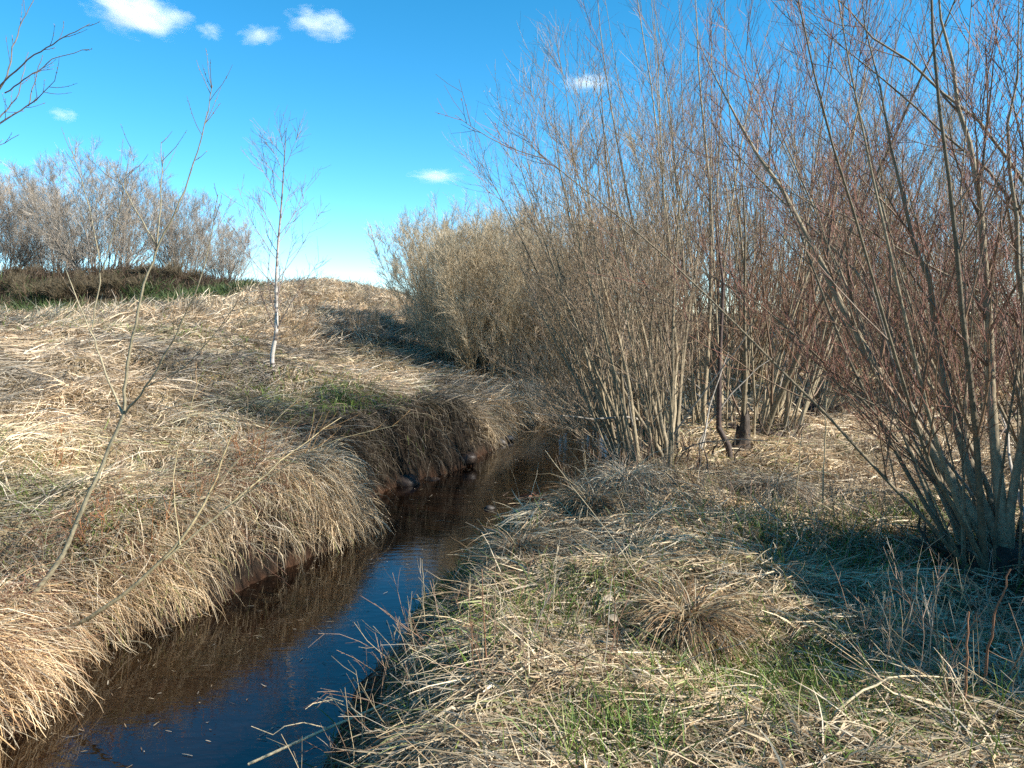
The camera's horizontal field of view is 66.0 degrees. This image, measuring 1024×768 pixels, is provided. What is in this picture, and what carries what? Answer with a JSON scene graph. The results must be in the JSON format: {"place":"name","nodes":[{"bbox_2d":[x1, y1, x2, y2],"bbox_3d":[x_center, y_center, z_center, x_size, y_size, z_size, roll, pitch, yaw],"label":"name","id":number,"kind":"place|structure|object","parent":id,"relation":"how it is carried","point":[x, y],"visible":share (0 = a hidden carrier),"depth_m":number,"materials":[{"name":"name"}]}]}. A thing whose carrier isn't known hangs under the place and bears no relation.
{"place":"outdoors","nodes":[
{"label":"outdoors","id":0,"kind":"place"},
{"bbox_2d":[159,265,207,281],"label":"scrub bush","id":1,"kind":"object","parent":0,"point":[194,275],"visible":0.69,"depth_m":36.41,"materials":[{"name":"brown plant"}]},
{"bbox_2d":[0,400,666,767],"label":"water","id":2,"kind":"structure","parent":0,"point":[276,651],"depth_m":5.88,"materials":[{"name":"brown liquid"}]},
{"bbox_2d":[7,444,594,767],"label":"floating straw","id":3,"kind":"object","parent":2,"relation":"on","point":[260,636],"visible":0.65,"depth_m":5.49,"materials":[{"name":"beige plant"}]},
{"bbox_2d":[461,451,476,464],"bbox_3d":[-0.751,1.219,12.873,0.374,0.247,0.285,0,5,0],"label":"rock","id":4,"kind":"object","parent":2,"relation":"on","point":[470,458],"visible":0.84,"depth_m":12.78,"materials":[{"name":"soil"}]},
{"bbox_2d":[484,505,494,509],"bbox_3d":[-0.289,1.590,10.084,0.149,0.085,0.093,0,5,0],"label":"stone","id":5,"kind":"object","parent":2,"relation":"on","point":[488,507],"visible":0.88,"depth_m":10.05,"materials":[{"name":"grey stone"}]},
{"bbox_2d":[504,436,513,440],"bbox_3d":[-0.052,1.063,15.461,0.205,0.127,0.141,0,5,0],"label":"stone","id":6,"kind":"object","parent":2,"relation":"on","point":[509,437],"visible":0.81,"depth_m":15.41,"materials":[{"name":"grey stone"}]},
{"bbox_2d":[503,490,552,504],"bbox_3d":[0.266,1.494,10.484,0.789,0.197,0.581,0,5,0],"label":"debris raft","id":7,"kind":"object","parent":2,"relation":"on","point":[521,497],"visible":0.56,"depth_m":10.46,"materials":[{"name":"brown plant"}]},
{"bbox_2d":[0,258,1023,767],"bbox_3d":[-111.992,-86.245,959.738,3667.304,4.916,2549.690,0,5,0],"label":"ground","id":8,"kind":"structure","parent":0,"point":[260,573],"depth_m":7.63,"materials":[{"name":"beige plant"}]},
{"bbox_2d":[0,170,28,236],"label":"willow tree","id":9,"kind":"object","parent":8,"relation":"on","point":[2,201],"visible":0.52,"depth_m":41.21,"materials":[{"name":"grey plant"}]},
{"bbox_2d":[0,270,34,288],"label":"scrub bush","id":10,"kind":"object","parent":8,"relation":"on","point":[9,278],"visible":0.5,"depth_m":34.77,"materials":[{"name":"brown plant"}]},
{"bbox_2d":[0,264,42,276],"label":"scrub bush","id":11,"kind":"object","parent":8,"relation":"on","point":[3,268],"visible":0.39,"depth_m":36.29,"materials":[{"name":"brown plant"}]},
{"bbox_2d":[5,275,75,299],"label":"scrub bush","id":12,"kind":"object","parent":8,"relation":"on","point":[15,290],"visible":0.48,"depth_m":33.93,"materials":[{"name":"brown plant"}]},
{"bbox_2d":[0,171,82,273],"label":"willow tree","id":13,"kind":"object","parent":8,"relation":"on","point":[15,256],"visible":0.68,"depth_m":41.34,"materials":[{"name":"grey plant"}]},
{"bbox_2d":[0,0,98,144],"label":"bare tree","id":14,"kind":"object","parent":8,"relation":"on","point":[11,74],"visible":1,"depth_m":5.59,"materials":[{"name":"brown plant"}]},
{"bbox_2d":[0,173,123,272],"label":"willow tree","id":15,"kind":"object","parent":8,"relation":"on","point":[49,259],"visible":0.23,"depth_m":44.66,"materials":[{"name":"grey plant"}]},
{"bbox_2d":[37,286,86,302],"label":"scrub bush","id":16,"kind":"object","parent":8,"relation":"on","point":[53,293],"visible":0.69,"depth_m":33.50,"materials":[{"name":"brown plant"}]},
{"bbox_2d":[50,419,77,475],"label":"willow shoot","id":17,"kind":"object","parent":8,"relation":"on","point":[61,454],"visible":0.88,"depth_m":7.20,"materials":[{"name":"brown plant"}]},
{"bbox_2d":[36,277,97,297],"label":"scrub bush","id":18,"kind":"object","parent":8,"relation":"on","point":[45,288],"visible":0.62,"depth_m":33.71,"materials":[{"name":"brown plant"}]},
{"bbox_2d":[39,277,105,298],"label":"scrub bush","id":19,"kind":"object","parent":8,"relation":"on","point":[78,289],"visible":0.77,"depth_m":33.75,"materials":[{"name":"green plant"}]},
{"bbox_2d":[61,496,107,548],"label":"willow shoot","id":20,"kind":"object","parent":8,"relation":"on","point":[80,537],"visible":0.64,"depth_m":6.19,"materials":[{"name":"brown plant"}]},
{"bbox_2d":[73,268,121,282],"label":"scrub bush","id":21,"kind":"object","parent":8,"relation":"on","point":[84,274],"visible":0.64,"depth_m":35.21,"materials":[{"name":"brown plant"}]},
{"bbox_2d":[0,134,203,269],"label":"willow tree","id":22,"kind":"object","parent":8,"relation":"on","point":[124,221],"visible":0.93,"depth_m":39.64,"materials":[{"name":"grey plant"}]},
{"bbox_2d":[83,272,144,294],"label":"scrub bush","id":23,"kind":"object","parent":8,"relation":"on","point":[114,282],"visible":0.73,"depth_m":34.31,"materials":[{"name":"brown plant"}]},
{"bbox_2d":[107,640,151,648],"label":"arching twig","id":24,"kind":"object","parent":8,"relation":"on","point":[131,641],"visible":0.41,"depth_m":5.92,"materials":[{"name":"brown plant"}]},
{"bbox_2d":[90,478,174,567],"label":"willow shoot","id":25,"kind":"object","parent":8,"relation":"on","point":[136,516],"visible":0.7,"depth_m":6.33,"materials":[{"name":"brown plant"}]},
{"bbox_2d":[127,268,143,274],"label":"scrub bush","id":26,"kind":"object","parent":8,"relation":"on","point":[140,270],"visible":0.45,"depth_m":36.31,"materials":[{"name":"brown plant"}]},
{"bbox_2d":[22,50,252,608],"bbox_3d":[-2.456,-0.266,5.315,1.976,3.766,0.583,2,5,17],"label":"willow sapling","id":27,"kind":"object","parent":8,"relation":"on","point":[123,411],"visible":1,"depth_m":5.41,"materials":[{"name":"brown plant"}]},
{"bbox_2d":[133,257,187,277],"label":"scrub bush","id":28,"kind":"object","parent":8,"relation":"on","point":[147,266],"visible":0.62,"depth_m":36.18,"materials":[{"name":"brown plant"}]},
{"bbox_2d":[106,177,241,270],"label":"willow tree","id":29,"kind":"object","parent":8,"relation":"on","point":[173,249],"visible":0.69,"depth_m":43.79,"materials":[{"name":"grey plant"}]},
{"bbox_2d":[175,462,219,504],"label":"willow shoot","id":30,"kind":"object","parent":8,"relation":"on","point":[189,495],"visible":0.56,"depth_m":6.87,"materials":[{"name":"brown plant"}]},
{"bbox_2d":[37,359,409,640],"bbox_3d":[-1.973,0.803,5.323,2.637,1.948,0.744,0,5,0],"label":"leaning sapling","id":31,"kind":"object","parent":8,"relation":"on","point":[170,552],"visible":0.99,"depth_m":5.26,"materials":[{"name":"brown plant"}]},
{"bbox_2d":[176,215,271,280],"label":"willow tree","id":32,"kind":"object","parent":8,"relation":"on","point":[231,257],"visible":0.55,"depth_m":48.06,"materials":[{"name":"grey plant"}]},
{"bbox_2d":[226,416,270,474],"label":"willow shoot","id":33,"kind":"object","parent":8,"relation":"on","point":[259,440],"visible":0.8,"depth_m":7.84,"materials":[{"name":"brown plant"}]},
{"bbox_2d":[220,105,328,369],"bbox_3d":[-3.635,-2.207,12.574,1.684,4.308,1.877,3,6,33],"label":"birch tree","id":34,"kind":"object","parent":8,"relation":"on","point":[274,342],"visible":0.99,"depth_m":12.51,"materials":[{"name":"white plant"}]},
{"bbox_2d":[279,258,340,346],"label":"willow shrub","id":35,"kind":"object","parent":8,"relation":"on","point":[308,311],"visible":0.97,"depth_m":18.42,"materials":[{"name":"brown plant"}]},
{"bbox_2d":[0,381,648,760],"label":"hanging grass","id":36,"kind":"structure","parent":8,"relation":"on","point":[168,588],"depth_m":6.83,"materials":[{"name":"beige plant"}]},
{"bbox_2d":[309,318,386,352],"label":"grass tussock","id":37,"kind":"object","parent":8,"relation":"on","point":[359,334],"depth_m":20.43,"materials":[{"name":"brown plant"}]},
{"bbox_2d":[337,283,437,349],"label":"willow shrub","id":38,"kind":"object","parent":8,"relation":"on","point":[376,316],"visible":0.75,"depth_m":20.72,"materials":[{"name":"brown plant"}]},
{"bbox_2d":[396,473,421,486],"bbox_3d":[-1.604,1.471,11.561,0.521,0.342,0.393,2,5,20],"label":"rock","id":39,"kind":"object","parent":8,"relation":"on","point":[410,480],"visible":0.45,"depth_m":11.44,"materials":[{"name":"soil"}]},
{"bbox_2d":[422,568,425,643],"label":"dead stalk","id":40,"kind":"object","parent":8,"relation":"on","point":[422,604],"visible":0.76,"depth_m":4.61,"materials":[{"name":"beige plant"}]},
{"bbox_2d":[423,475,439,480],"bbox_3d":[-1.226,1.532,11.882,0.438,0.285,0.338,0,5,0],"label":"earth clod","id":41,"kind":"object","parent":8,"relation":"on","point":[428,478],"visible":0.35,"depth_m":11.86,"materials":[{"name":"soil"}]},
{"bbox_2d":[362,187,566,350],"bbox_3d":[-1.480,-3.667,25.392,6.705,5.205,5.028,0,5,0],"label":"willow bush","id":42,"kind":"object","parent":8,"relation":"on","point":[404,250],"visible":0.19,"depth_m":24.90,"materials":[{"name":"brown plant"}]},
{"bbox_2d":[383,205,581,380],"bbox_3d":[-0.959,-2.465,20.447,4.489,4.647,5.986,-3,6,-29],"label":"willow bush","id":43,"kind":"object","parent":8,"relation":"on","point":[460,341],"visible":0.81,"depth_m":19.42,"materials":[{"name":"brown plant"}]},
{"bbox_2d":[481,569,486,669],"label":"dead stalk","id":44,"kind":"object","parent":8,"relation":"on","point":[483,620],"visible":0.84,"depth_m":3.50,"materials":[{"name":"beige plant"}]},
{"bbox_2d":[0,385,1023,767],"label":"dead weeds","id":45,"kind":"object","parent":8,"relation":"on","point":[612,647],"visible":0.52,"depth_m":5.31,"materials":[{"name":"beige plant"}]},
{"bbox_2d":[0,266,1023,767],"bbox_3d":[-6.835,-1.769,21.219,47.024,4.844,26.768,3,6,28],"label":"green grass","id":46,"kind":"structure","parent":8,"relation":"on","point":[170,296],"depth_m":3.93,"materials":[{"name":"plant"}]},
{"bbox_2d":[459,521,570,577],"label":"grass tussock","id":47,"kind":"object","parent":8,"relation":"on","point":[499,542],"depth_m":5.23,"materials":[{"name":"brown plant"}]},
{"bbox_2d":[487,369,549,410],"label":"grass tussock","id":48,"kind":"object","parent":8,"relation":"on","point":[521,386],"depth_m":18.45,"materials":[{"name":"brown plant"}]},
{"bbox_2d":[444,218,627,384],"bbox_3d":[0.665,-2.265,21.192,4.489,4.647,5.986,4,6,36],"label":"willow bush","id":49,"kind":"object","parent":8,"relation":"on","point":[533,328],"visible":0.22,"depth_m":20.22,"materials":[{"name":"brown plant"}]},
{"bbox_2d":[443,194,664,367],"bbox_3d":[1.392,-3.209,23.692,7.184,5.577,5.387,0,5,3],"label":"willow bush","id":50,"kind":"object","parent":8,"relation":"on","point":[499,233],"visible":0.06,"depth_m":22.66,"materials":[{"name":"brown plant"}]},
{"bbox_2d":[534,464,653,526],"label":"grass tussock","id":51,"kind":"object","parent":8,"relation":"on","point":[577,504],"depth_m":6.12,"materials":[{"name":"brown plant"}]},
{"bbox_2d":[452,157,738,416],"bbox_3d":[2.395,-2.507,19.810,6.468,7.369,7.084,2,6,23],"label":"willow bush","id":52,"kind":"object","parent":8,"relation":"on","point":[579,377],"visible":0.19,"depth_m":18.99,"materials":[{"name":"brown plant"}]},
{"bbox_2d":[545,450,653,596],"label":"dead stalk","id":53,"kind":"object","parent":8,"relation":"on","point":[605,529],"visible":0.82,"depth_m":4.44,"materials":[{"name":"beige plant"}]},
{"bbox_2d":[441,0,773,478],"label":"willow bush","id":54,"kind":"object","parent":8,"relation":"on","point":[618,412],"visible":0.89,"depth_m":8.10,"materials":[{"name":"brown plant"}]},
{"bbox_2d":[592,595,645,659],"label":"withered plant","id":55,"kind":"object","parent":8,"relation":"on","point":[611,616],"visible":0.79,"depth_m":3.73,"materials":[{"name":"beige plant"}]},
{"bbox_2d":[563,447,694,504],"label":"grass tussock","id":56,"kind":"object","parent":8,"relation":"on","point":[618,477],"depth_m":6.61,"materials":[{"name":"brown plant"}]},
{"bbox_2d":[589,561,801,680],"bbox_3d":[0.888,1.169,3.977,1.182,0.378,1.155,0,5,0],"label":"grass tussock","id":57,"kind":"object","parent":8,"relation":"on","point":[709,612],"depth_m":3.90,"materials":[{"name":"brown plant"}]},
{"bbox_2d":[563,105,847,398],"bbox_3d":[4.790,-3.104,19.292,7.793,8.106,7.115,2,5,17],"label":"willow bush","id":58,"kind":"object","parent":8,"relation":"on","point":[758,370],"visible":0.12,"depth_m":18.53,"materials":[{"name":"brown plant"}]},
{"bbox_2d":[713,205,732,458],"bbox_3d":[2.258,-0.474,8.505,0.176,2.944,0.404,-3,6,-32],"label":"dead tree","id":59,"kind":"object","parent":8,"relation":"on","point":[723,436],"visible":0.77,"depth_m":8.50,"materials":[{"name":"brown wood"}]},
{"bbox_2d":[436,0,1023,586],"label":"willow bush","id":60,"kind":"object","parent":8,"relation":"on","point":[994,510],"visible":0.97,"depth_m":4.93,"materials":[{"name":"brown plant"}]},
{"bbox_2d":[443,630,1023,767],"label":"dry leaves","id":61,"kind":"object","parent":8,"relation":"on","point":[679,678],"visible":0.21,"depth_m":3.26,"materials":[{"name":"brown plant"}]},
{"bbox_2d":[732,407,752,455],"bbox_3d":[2.660,0.583,9.105,0.452,0.695,0.462,0,5,0],"label":"rotten stump","id":62,"kind":"object","parent":8,"relation":"on","point":[742,430],"visible":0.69,"depth_m":9.02,"materials":[{"name":"brown wood"}]},
{"bbox_2d":[506,0,980,438],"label":"willow bush","id":63,"kind":"object","parent":8,"relation":"on","point":[771,403],"visible":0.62,"depth_m":10.11,"materials":[{"name":"brown plant"}]},
{"bbox_2d":[713,458,849,505],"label":"grass tussock","id":64,"kind":"object","parent":8,"relation":"on","point":[780,485],"depth_m":6.93,"materials":[{"name":"brown plant"}]},
{"bbox_2d":[581,0,1004,395],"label":"willow bush","id":65,"kind":"object","parent":8,"relation":"on","point":[724,331],"visible":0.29,"depth_m":14.65,"materials":[{"name":"brown plant"}]},
{"bbox_2d":[794,431,802,503],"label":"dead stalk","id":66,"kind":"object","parent":8,"relation":"on","point":[798,468],"visible":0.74,"depth_m":6.56,"materials":[{"name":"beige plant"}]},
{"bbox_2d":[697,63,947,370],"bbox_3d":[8.321,-3.857,20.782,6.792,7.738,7.438,-1,5,-13],"label":"willow bush","id":67,"kind":"object","parent":8,"relation":"on","point":[804,219],"visible":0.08,"depth_m":20.42,"materials":[{"name":"brown plant"}]},
{"bbox_2d":[822,398,826,507],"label":"dead stalk","id":68,"kind":"object","parent":8,"relation":"on","point":[824,454],"visible":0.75,"depth_m":6.35,"materials":[{"name":"beige plant"}]},
{"bbox_2d":[678,0,1023,416],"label":"willow bush","id":69,"kind":"object","parent":8,"relation":"on","point":[819,400],"visible":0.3,"depth_m":12.51,"materials":[{"name":"brown plant"}]},
{"bbox_2d":[697,0,1023,447],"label":"willow bush","id":70,"kind":"object","parent":8,"relation":"on","point":[1004,415],"visible":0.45,"depth_m":5.83,"materials":[{"name":"brown plant"}]},
{"bbox_2d":[747,53,1023,385],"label":"willow bush","id":71,"kind":"object","parent":8,"relation":"on","point":[817,139],"visible":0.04,"depth_m":15.23,"materials":[{"name":"brown plant"}]},
{"bbox_2d":[848,637,923,681],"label":"dead stalk","id":72,"kind":"object","parent":8,"relation":"on","point":[881,652],"visible":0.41,"depth_m":3.57,"materials":[{"name":"beige plant"}]},
{"bbox_2d":[829,675,971,719],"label":"dead stalk","id":73,"kind":"object","parent":8,"relation":"on","point":[860,692],"visible":0.69,"depth_m":3.10,"materials":[{"name":"beige plant"}]},
{"bbox_2d":[789,95,1023,403],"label":"willow bush","id":74,"kind":"object","parent":8,"relation":"on","point":[915,348],"visible":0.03,"depth_m":13.23,"materials":[{"name":"brown plant"}]},
{"bbox_2d":[819,0,1023,415],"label":"willow bush","id":75,"kind":"object","parent":8,"relation":"on","point":[949,310],"visible":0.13,"depth_m":13.07,"materials":[{"name":"brown plant"}]},
{"bbox_2d":[939,654,948,705],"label":"dead stalk","id":76,"kind":"object","parent":8,"relation":"on","point":[944,680],"visible":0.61,"depth_m":3.14,"materials":[{"name":"beige plant"}]},
{"bbox_2d":[883,164,1022,367],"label":"willow bush","id":77,"kind":"object","parent":8,"relation":"on","point":[976,296],"visible":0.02,"depth_m":22.95,"materials":[{"name":"brown plant"}]},
{"bbox_2d":[962,611,969,714],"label":"dead stalk","id":78,"kind":"object","parent":8,"relation":"on","point":[966,666],"visible":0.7,"depth_m":3.05,"materials":[{"name":"brown plant"}]},
{"bbox_2d":[983,569,1010,697],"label":"dead stalk","id":79,"kind":"object","parent":8,"relation":"on","point":[991,639],"visible":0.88,"depth_m":3.21,"materials":[{"name":"brown plant"}]},
{"bbox_2d":[0,0,1023,312],"label":"sky","id":80,"kind":"structure","parent":0,"point":[362,74],"materials":[{"name":"blue"}]},
{"bbox_2d":[303,363,1023,767],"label":"dry grass","id":81,"kind":"structure","parent":0,"point":[457,739],"depth_m":3.80,"materials":[{"name":"beige plant"}]},
{"bbox_2d":[248,689,413,765],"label":"bare twigs","id":82,"kind":"object","parent":81,"relation":"on","point":[301,740],"visible":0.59,"depth_m":3.96,"materials":[{"name":"twig bark"},{"name":"bark"}]}
]}

